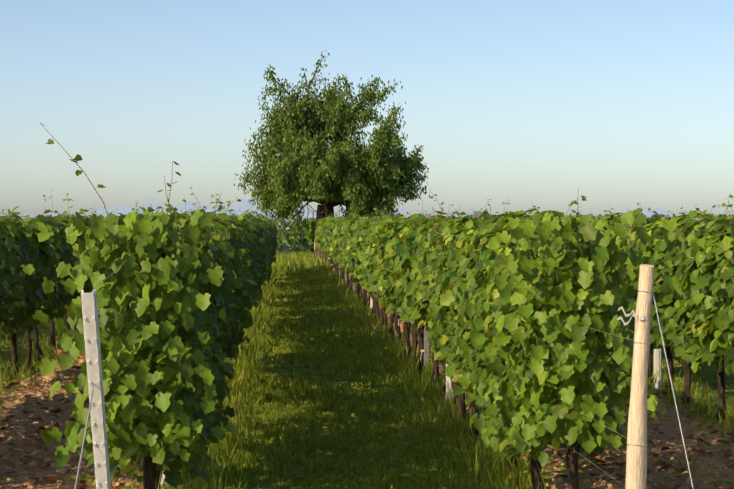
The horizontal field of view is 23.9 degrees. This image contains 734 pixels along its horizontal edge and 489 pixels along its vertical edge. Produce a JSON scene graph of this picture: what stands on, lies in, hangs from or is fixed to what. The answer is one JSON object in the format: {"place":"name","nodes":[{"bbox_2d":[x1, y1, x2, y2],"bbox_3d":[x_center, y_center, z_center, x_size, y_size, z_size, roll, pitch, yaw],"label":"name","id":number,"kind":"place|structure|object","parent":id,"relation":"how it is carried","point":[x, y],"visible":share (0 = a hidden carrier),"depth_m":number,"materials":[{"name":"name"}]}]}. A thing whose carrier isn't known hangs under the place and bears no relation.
{"place":"outdoors","nodes":[
{"label":"outdoors","id":0,"kind":"place"},
{"bbox_2d":[0,217,733,488],"bbox_3d":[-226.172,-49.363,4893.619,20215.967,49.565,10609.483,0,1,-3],"label":"ground","id":1,"kind":"structure","parent":0,"point":[19,469],"depth_m":13.95,"materials":[{"name":"soil"}]},
{"bbox_2d":[234,50,429,259],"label":"cherry tree","id":2,"kind":"object","parent":1,"relation":"on","point":[308,164],"visible":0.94,"depth_m":74.66,"materials":[{"name":"green plant"}]},
{"bbox_2d":[11,211,673,488],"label":"trellis posts","id":3,"kind":"object","parent":1,"relation":"on","point":[96,411],"visible":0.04,"depth_m":7.24,"materials":[{"name":"metal"}]},
{"bbox_2d":[0,198,691,254],"bbox_3d":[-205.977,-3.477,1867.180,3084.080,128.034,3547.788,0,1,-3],"label":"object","id":4,"kind":"object","parent":1,"relation":"on","point":[302,244],"depth_m":3218.20,"materials":[{"name":"green plant"}]},
{"bbox_2d":[0,250,733,488],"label":"lane grass","id":5,"kind":"structure","parent":1,"relation":"on","point":[243,393],"depth_m":16.12,"materials":[{"name":"green plant"}]},
{"bbox_2d":[0,193,733,374],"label":"vine foliage","id":6,"kind":"object","parent":1,"relation":"on","point":[373,255],"visible":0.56,"depth_m":18.12,"materials":[{"name":"green plant"}]},
{"bbox_2d":[0,277,733,488],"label":"soil","id":7,"kind":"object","parent":1,"relation":"on","point":[658,464],"visible":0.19,"depth_m":12.81,"materials":[{"name":"brown soil"}]},
{"bbox_2d":[11,254,725,488],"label":"vine trunks","id":8,"kind":"object","parent":1,"relation":"on","point":[151,476],"visible":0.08,"depth_m":17.52,"materials":[{"name":"brown wood"}]},
{"bbox_2d":[161,261,661,488],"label":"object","id":9,"kind":"object","parent":8,"relation":"attached to","point":[657,356],"visible":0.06,"depth_m":17.87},
{"bbox_2d":[5,122,733,353],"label":"vine shoots","id":10,"kind":"object","parent":1,"relation":"on","point":[570,339],"visible":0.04,"depth_m":15.74,"materials":[{"name":"green plant"}]},
{"bbox_2d":[21,123,733,488],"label":"vine foliage","id":11,"kind":"object","parent":10,"relation":"attached to","point":[175,289],"visible":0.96,"depth_m":9.12,"materials":[{"name":"green plant"}]},
{"bbox_2d":[314,226,693,488],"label":"wooden end post","id":12,"kind":"object","parent":1,"relation":"on","point":[636,464],"visible":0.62,"depth_m":7.65,"materials":[{"name":"beige wood"}]},
{"bbox_2d":[0,0,733,219],"label":"sky","id":13,"kind":"structure","parent":0,"point":[547,105],"materials":[{"name":"blue"}]}
]}

